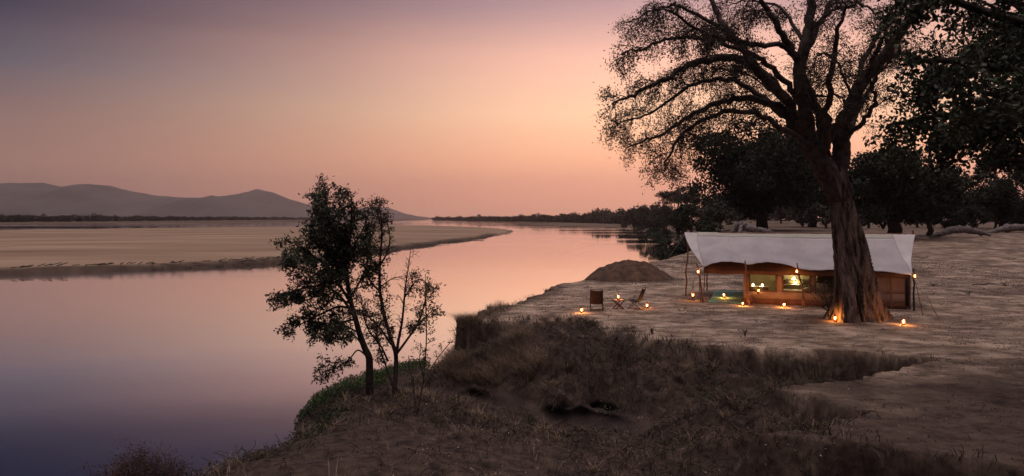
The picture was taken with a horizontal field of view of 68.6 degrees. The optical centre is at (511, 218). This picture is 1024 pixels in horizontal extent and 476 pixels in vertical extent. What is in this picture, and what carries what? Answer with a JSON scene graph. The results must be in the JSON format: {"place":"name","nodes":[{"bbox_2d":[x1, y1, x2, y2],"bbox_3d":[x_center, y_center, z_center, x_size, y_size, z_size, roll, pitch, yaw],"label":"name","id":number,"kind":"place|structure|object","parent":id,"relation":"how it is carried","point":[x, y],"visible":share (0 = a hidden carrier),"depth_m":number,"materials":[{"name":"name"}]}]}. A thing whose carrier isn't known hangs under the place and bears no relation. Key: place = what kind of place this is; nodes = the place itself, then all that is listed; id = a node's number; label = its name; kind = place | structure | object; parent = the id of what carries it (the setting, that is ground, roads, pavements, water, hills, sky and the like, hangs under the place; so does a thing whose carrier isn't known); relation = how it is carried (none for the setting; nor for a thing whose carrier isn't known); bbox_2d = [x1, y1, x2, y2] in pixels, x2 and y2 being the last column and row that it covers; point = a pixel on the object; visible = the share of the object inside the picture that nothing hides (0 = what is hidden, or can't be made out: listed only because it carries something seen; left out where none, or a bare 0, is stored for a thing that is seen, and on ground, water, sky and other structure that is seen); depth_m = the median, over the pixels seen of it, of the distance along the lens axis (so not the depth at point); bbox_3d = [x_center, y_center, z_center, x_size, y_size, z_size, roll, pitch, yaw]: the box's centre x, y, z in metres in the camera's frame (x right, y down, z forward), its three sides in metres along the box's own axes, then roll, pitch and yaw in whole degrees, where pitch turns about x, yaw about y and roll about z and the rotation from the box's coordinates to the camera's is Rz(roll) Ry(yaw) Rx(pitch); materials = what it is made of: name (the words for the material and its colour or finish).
{"place":"outdoors","nodes":[
{"label":"outdoors","id":0,"kind":"place"},
{"bbox_2d":[0,183,431,218],"bbox_3d":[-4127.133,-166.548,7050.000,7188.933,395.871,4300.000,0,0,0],"label":"hills","id":1,"kind":"structure","parent":0,"point":[35,199],"depth_m":6271.49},
{"bbox_2d":[0,219,674,475],"bbox_3d":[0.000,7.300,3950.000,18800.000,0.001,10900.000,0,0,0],"label":"river water","id":2,"kind":"structure","parent":0,"point":[196,364],"depth_m":44.88,"materials":[{"name":"liquid"}]},
{"bbox_2d":[0,219,1023,475],"bbox_3d":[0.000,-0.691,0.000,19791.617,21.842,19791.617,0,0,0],"label":"ground","id":3,"kind":"structure","parent":0,"point":[918,399],"depth_m":28.82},
{"bbox_2d":[58,432,203,475],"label":"dry bush","id":4,"kind":"object","parent":3,"relation":"on","point":[133,470],"visible":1,"depth_m":14.00,"materials":[{"name":"brown plant"}]},
{"bbox_2d":[0,212,318,221],"bbox_3d":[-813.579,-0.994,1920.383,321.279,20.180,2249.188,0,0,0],"label":"bank wood","id":5,"kind":"object","parent":3,"relation":"on","point":[37,218],"visible":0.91,"depth_m":1386.66,"materials":[{"name":"green plant"}]},
{"bbox_2d":[11,231,508,267],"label":"driftwood litter","id":6,"kind":"object","parent":3,"relation":"on","point":[249,259],"visible":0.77,"depth_m":109.35,"materials":[{"name":"brown wood"}]},
{"bbox_2d":[199,387,367,475],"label":"scrub","id":7,"kind":"object","parent":3,"relation":"on","point":[310,431],"visible":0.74,"depth_m":24.04,"materials":[{"name":"green plant"}]},
{"bbox_2d":[265,173,385,395],"bbox_3d":[-6.837,2.397,27.553,4.590,8.221,3.352,0,0,0],"label":"riverside tree","id":8,"kind":"object","parent":3,"relation":"on","point":[327,233],"visible":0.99,"depth_m":27.32,"materials":[{"name":"green plant"}]},
{"bbox_2d":[297,358,435,418],"bbox_3d":[-5.894,6.690,32.419,3.436,1.337,11.504,0,0,16],"label":"green creeper","id":9,"kind":"object","parent":3,"relation":"on","point":[322,394],"visible":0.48,"depth_m":32.20,"materials":[{"name":"plant"}]},
{"bbox_2d":[331,195,445,395],"bbox_3d":[-4.485,2.837,26.989,4.322,7.515,2.281,0,0,0],"label":"riverside tree","id":10,"kind":"object","parent":3,"relation":"on","point":[376,328],"visible":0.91,"depth_m":27.05,"materials":[{"name":"green plant"}]},
{"bbox_2d":[401,269,453,413],"bbox_3d":[-2.716,3.967,24.009,1.658,4.780,1.115,0,0,0],"label":"young tree","id":11,"kind":"object","parent":3,"relation":"on","point":[424,371],"visible":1,"depth_m":23.92,"materials":[{"name":"brown plant"}]},
{"bbox_2d":[428,311,551,388],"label":"straw grass","id":12,"kind":"structure","parent":3,"relation":"on","point":[507,339],"depth_m":32.76,"materials":[{"name":"brown plant"}]},
{"bbox_2d":[491,298,514,308],"bbox_3d":[-0.622,4.776,42.645,1.760,0.520,2.601,0,0,-23],"label":"grass tuft","id":13,"kind":"object","parent":3,"relation":"on","point":[500,304],"visible":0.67,"depth_m":42.16,"materials":[{"name":"beige plant"}]},
{"bbox_2d":[526,413,534,424],"bbox_3d":[0.613,6.627,24.581,0.285,0.498,0.249,0,0,0],"label":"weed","id":14,"kind":"object","parent":3,"relation":"on","point":[529,419],"visible":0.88,"depth_m":24.55,"materials":[{"name":"brown plant"}]},
{"bbox_2d":[431,202,669,223],"bbox_3d":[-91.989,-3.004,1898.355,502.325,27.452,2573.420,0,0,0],"label":"tree line","id":15,"kind":"object","parent":3,"relation":"on","point":[605,216],"visible":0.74,"depth_m":1269.03,"materials":[{"name":"green plant"}]},
{"bbox_2d":[187,299,1001,475],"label":"dark grass","id":16,"kind":"structure","parent":3,"relation":"on","point":[430,381],"depth_m":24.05,"materials":[{"name":"brown plant"}]},
{"bbox_2d":[589,289,603,309],"bbox_3d":[4.542,4.359,40.308,0.774,1.181,0.895,0,0,6],"label":"folding chair","id":17,"kind":"object","parent":3,"relation":"on","point":[595,297],"visible":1,"depth_m":40.03,"materials":[{"name":"brown fabric"}]},
{"bbox_2d":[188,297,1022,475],"bbox_3d":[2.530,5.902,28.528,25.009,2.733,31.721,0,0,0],"label":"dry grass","id":18,"kind":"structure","parent":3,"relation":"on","point":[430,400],"depth_m":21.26,"materials":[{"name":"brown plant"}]},
{"bbox_2d":[612,299,624,309],"bbox_3d":[5.815,4.697,40.953,0.588,0.533,0.545,0,0,-12],"label":"folding table","id":19,"kind":"object","parent":3,"relation":"on","point":[616,302],"visible":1,"depth_m":40.77,"materials":[{"name":"brown wood"}]},
{"bbox_2d":[584,259,673,281],"bbox_3d":[9.655,4.326,61.578,7.774,1.938,5.666,0,0,0],"label":"earth mound","id":20,"kind":"object","parent":3,"relation":"on","point":[630,270],"visible":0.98,"depth_m":60.01,"materials":[{"name":"brown soil"}]},
{"bbox_2d":[451,321,810,386],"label":"bank roots","id":21,"kind":"object","parent":3,"relation":"on","point":[615,336],"visible":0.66,"depth_m":29.41,"materials":[{"name":"brown plant"}]},
{"bbox_2d":[617,207,650,228],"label":"riverbank tree","id":22,"kind":"object","parent":3,"relation":"on","point":[630,215],"visible":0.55,"depth_m":517.40,"materials":[{"name":"green plant"}]},
{"bbox_2d":[627,287,645,309],"bbox_3d":[6.861,4.358,41.219,0.895,1.181,0.774,0,0,28],"label":"folding chair","id":23,"kind":"object","parent":3,"relation":"on","point":[639,299],"visible":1,"depth_m":41.03,"materials":[{"name":"wood"}]},
{"bbox_2d":[634,203,659,230],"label":"riverbank tree","id":24,"kind":"object","parent":3,"relation":"on","point":[642,219],"visible":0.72,"depth_m":418.65,"materials":[{"name":"green plant"}]},
{"bbox_2d":[634,225,672,239],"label":"bank shrub","id":25,"kind":"object","parent":3,"relation":"on","point":[653,230],"visible":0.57,"depth_m":258.30,"materials":[{"name":"green plant"}]},
{"bbox_2d":[646,204,674,236],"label":"riverbank tree","id":26,"kind":"object","parent":3,"relation":"on","point":[660,222],"visible":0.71,"depth_m":300.02,"materials":[{"name":"green plant"}]},
{"bbox_2d":[643,228,678,246],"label":"bank shrub","id":27,"kind":"object","parent":3,"relation":"on","point":[660,237],"visible":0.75,"depth_m":190.24,"materials":[{"name":"green plant"}]},
{"bbox_2d":[654,246,684,259],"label":"bank shrub","id":28,"kind":"object","parent":3,"relation":"on","point":[668,254],"visible":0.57,"depth_m":128.35,"materials":[{"name":"green plant"}]},
{"bbox_2d":[657,238,681,250],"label":"bank shrub","id":29,"kind":"object","parent":3,"relation":"on","point":[664,246],"visible":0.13,"depth_m":159.00,"materials":[{"name":"green plant"}]},
{"bbox_2d":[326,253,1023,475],"bbox_3d":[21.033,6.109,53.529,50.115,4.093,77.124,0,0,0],"label":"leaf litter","id":30,"kind":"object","parent":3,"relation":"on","point":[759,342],"visible":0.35,"depth_m":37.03,"materials":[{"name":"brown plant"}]},
{"bbox_2d":[654,186,700,237],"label":"umbrella tree","id":31,"kind":"object","parent":3,"relation":"on","point":[670,197],"visible":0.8,"depth_m":247.14,"materials":[{"name":"green plant"}]},
{"bbox_2d":[666,236,690,253],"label":"bank shrub","id":32,"kind":"object","parent":3,"relation":"on","point":[680,248],"visible":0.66,"depth_m":111.57,"materials":[{"name":"green plant"}]},
{"bbox_2d":[358,254,1023,475],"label":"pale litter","id":33,"kind":"object","parent":3,"relation":"on","point":[765,336],"visible":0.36,"depth_m":39.27,"materials":[{"name":"beige plant"}]},
{"bbox_2d":[666,199,718,235],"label":"riverbank tree","id":34,"kind":"object","parent":3,"relation":"on","point":[682,220],"visible":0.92,"depth_m":203.86,"materials":[{"name":"green plant"}]},
{"bbox_2d":[548,323,838,426],"bbox_3d":[6.740,6.330,30.422,10.598,3.310,8.970,0,0,0],"label":"slope scrub","id":35,"kind":"object","parent":3,"relation":"on","point":[778,380],"visible":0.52,"depth_m":28.82,"materials":[{"name":"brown plant"}]},
{"bbox_2d":[692,198,733,224],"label":"riverbank tree","id":36,"kind":"object","parent":3,"relation":"on","point":[719,219],"visible":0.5,"depth_m":214.35,"materials":[{"name":"green plant"}]},
{"bbox_2d":[702,222,741,232],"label":"bank shrub","id":37,"kind":"object","parent":3,"relation":"on","point":[713,227],"visible":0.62,"depth_m":129.40,"materials":[{"name":"green plant"}]},
{"bbox_2d":[708,291,742,303],"bbox_3d":[13.577,4.928,47.277,1.929,0.082,7.350,0,0,18],"label":"groundsheet","id":38,"kind":"object","parent":3,"relation":"on","point":[737,298],"visible":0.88,"depth_m":46.96,"materials":[{"name":"green fabric"}]},
{"bbox_2d":[447,278,1009,473],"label":"earth clods","id":39,"kind":"object","parent":3,"relation":"on","point":[765,343],"visible":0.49,"depth_m":30.11,"materials":[{"name":"brown soil"}]},
{"bbox_2d":[722,203,752,221],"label":"tree","id":40,"kind":"object","parent":3,"relation":"on","point":[735,216],"visible":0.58,"depth_m":189.70,"materials":[{"name":"green plant"}]},
{"bbox_2d":[731,221,773,232],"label":"fallen tree","id":41,"kind":"object","parent":3,"relation":"on","point":[739,226],"visible":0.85,"depth_m":94.43,"materials":[{"name":"grey wood"}]},
{"bbox_2d":[682,111,831,229],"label":"round tree","id":42,"kind":"object","parent":3,"relation":"on","point":[771,172],"visible":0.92,"depth_m":144.28,"materials":[{"name":"green plant"}]},
{"bbox_2d":[590,0,970,322],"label":"acacia tree","id":43,"kind":"object","parent":3,"relation":"on","point":[857,297],"visible":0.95,"depth_m":36.13,"materials":[{"name":"brown plant"}]},
{"bbox_2d":[769,202,791,223],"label":"tree","id":44,"kind":"object","parent":3,"relation":"on","point":[783,212],"visible":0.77,"depth_m":238.33,"materials":[{"name":"green plant"}]},
{"bbox_2d":[644,230,936,314],"bbox_3d":[16.900,2.934,47.389,16.742,4.529,11.700,0,0,26],"label":"safari tent","id":45,"kind":"object","parent":3,"relation":"on","point":[772,261],"visible":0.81,"depth_m":44.00,"materials":[{"name":"white fabric"}]},
{"bbox_2d":[750,286,768,289],"bbox_3d":[14.806,4.511,44.959,1.150,0.880,0.500,0,0,18],"label":"washstand","id":46,"kind":"object","parent":45,"relation":"on","point":[759,287],"visible":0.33,"depth_m":44.84,"materials":[{"name":"brown wood"}]},
{"bbox_2d":[749,274,776,291],"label":"window","id":47,"kind":"structure","parent":45,"relation":"in","point":[749,274],"depth_m":43.73,"materials":[{"name":"brown wood"}]},
{"bbox_2d":[784,279,808,284],"bbox_3d":[17.329,4.330,45.769,1.900,1.240,0.380,0,0,18],"label":"shelf","id":48,"kind":"object","parent":45,"relation":"on","point":[791,281],"visible":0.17,"depth_m":45.80,"materials":[{"name":"brown wood"}]},
{"bbox_2d":[784,287,808,291],"bbox_3d":[16.888,4.420,44.598,2.045,0.660,1.442,0,0,18],"label":"bed","id":49,"kind":"object","parent":45,"relation":"on","point":[805,288],"visible":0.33,"depth_m":44.58,"materials":[{"name":"white fabric"}]},
{"bbox_2d":[782,275,810,292],"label":"window","id":50,"kind":"structure","parent":45,"relation":"in","point":[782,275],"depth_m":43.36,"materials":[{"name":"brown wood"}]},
{"bbox_2d":[816,283,827,290],"bbox_3d":[18.131,4.396,44.012,0.920,1.110,0.805,0,0,18],"label":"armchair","id":51,"kind":"object","parent":45,"relation":"on","point":[820,284],"visible":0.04,"depth_m":44.26,"materials":[{"name":"brown fabric"}]},
{"bbox_2d":[789,206,817,225],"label":"tree","id":52,"kind":"object","parent":3,"relation":"on","point":[799,218],"visible":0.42,"depth_m":198.31,"materials":[{"name":"green plant"}]},
{"bbox_2d":[777,182,851,226],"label":"round tree","id":53,"kind":"object","parent":3,"relation":"on","point":[804,207],"visible":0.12,"depth_m":181.38,"materials":[{"name":"green plant"}]},
{"bbox_2d":[800,275,833,310],"bbox_3d":[15.982,3.901,38.133,2.442,2.343,2.513,0,0,23],"label":"bush","id":54,"kind":"object","parent":3,"relation":"on","point":[820,293],"visible":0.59,"depth_m":38.10,"materials":[{"name":"green plant"}]},
{"bbox_2d":[805,201,830,227],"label":"tree","id":55,"kind":"object","parent":3,"relation":"on","point":[811,212],"visible":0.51,"depth_m":169.69,"materials":[{"name":"green plant"}]},
{"bbox_2d":[624,244,1019,395],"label":"stubble","id":56,"kind":"object","parent":3,"relation":"on","point":[843,335],"visible":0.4,"depth_m":43.62,"materials":[{"name":"brown plant"}]},
{"bbox_2d":[692,192,1020,220],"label":"distant wood","id":57,"kind":"object","parent":3,"relation":"on","point":[732,208],"visible":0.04,"depth_m":308.13,"materials":[{"name":"plant"}]},
{"bbox_2d":[858,205,877,227],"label":"tree","id":58,"kind":"object","parent":3,"relation":"on","point":[862,220],"visible":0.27,"depth_m":169.70,"materials":[{"name":"green plant"}]},
{"bbox_2d":[847,143,974,232],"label":"round tree","id":59,"kind":"object","parent":3,"relation":"on","point":[892,199],"visible":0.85,"depth_m":113.44,"materials":[{"name":"green plant"}]},
{"bbox_2d":[906,213,925,227],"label":"tree","id":60,"kind":"object","parent":3,"relation":"on","point":[917,223],"visible":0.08,"depth_m":189.81,"materials":[{"name":"green plant"}]},
{"bbox_2d":[917,186,959,235],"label":"round tree","id":61,"kind":"object","parent":3,"relation":"on","point":[930,231],"visible":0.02,"depth_m":125.60,"materials":[{"name":"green plant"}]},
{"bbox_2d":[863,0,1023,192],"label":"broadleaf tree","id":62,"kind":"object","parent":3,"relation":"on","point":[995,123],"visible":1,"depth_m":19.89,"materials":[{"name":"green plant"}]},
{"bbox_2d":[931,210,965,227],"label":"tree","id":63,"kind":"object","parent":3,"relation":"on","point":[947,222],"visible":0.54,"depth_m":158.95,"materials":[{"name":"green plant"}]},
{"bbox_2d":[929,225,990,237],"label":"fallen tree","id":64,"kind":"object","parent":3,"relation":"on","point":[958,229],"visible":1,"depth_m":119.96,"materials":[{"name":"grey wood"}]},
{"bbox_2d":[949,203,992,227],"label":"tree","id":65,"kind":"object","parent":3,"relation":"on","point":[968,213],"visible":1,"depth_m":149.21,"materials":[{"name":"green plant"}]},
{"bbox_2d":[952,176,997,225],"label":"round tree","id":66,"kind":"object","parent":3,"relation":"on","point":[960,206],"visible":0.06,"depth_m":181.43,"materials":[{"name":"green plant"}]},
{"bbox_2d":[962,162,1023,226],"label":"round tree","id":67,"kind":"object","parent":3,"relation":"on","point":[999,205],"visible":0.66,"depth_m":164.45,"materials":[{"name":"green plant"}]},
{"bbox_2d":[979,210,1017,227],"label":"tree","id":68,"kind":"object","parent":3,"relation":"on","point":[996,222],"visible":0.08,"depth_m":174.73,"materials":[{"name":"green plant"}]},
{"bbox_2d":[987,224,1023,232],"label":"fallen tree","id":69,"kind":"object","parent":3,"relation":"on","point":[1007,228],"visible":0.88,"depth_m":135.96,"materials":[{"name":"grey wood"}]},
{"bbox_2d":[989,163,1023,210],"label":"round tree","id":70,"kind":"object","parent":3,"relation":"on","point":[1002,186],"visible":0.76,"depth_m":153.47,"materials":[{"name":"green plant"}]},
{"bbox_2d":[1000,206,1023,223],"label":"tree","id":71,"kind":"object","parent":3,"relation":"on","point":[1016,214],"visible":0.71,"depth_m":158.91,"materials":[{"name":"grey plant"}]},
{"bbox_2d":[0,0,1023,218],"label":"sky","id":72,"kind":"structure","parent":0,"point":[429,108],"materials":[{"name":"pink"}]}
]}

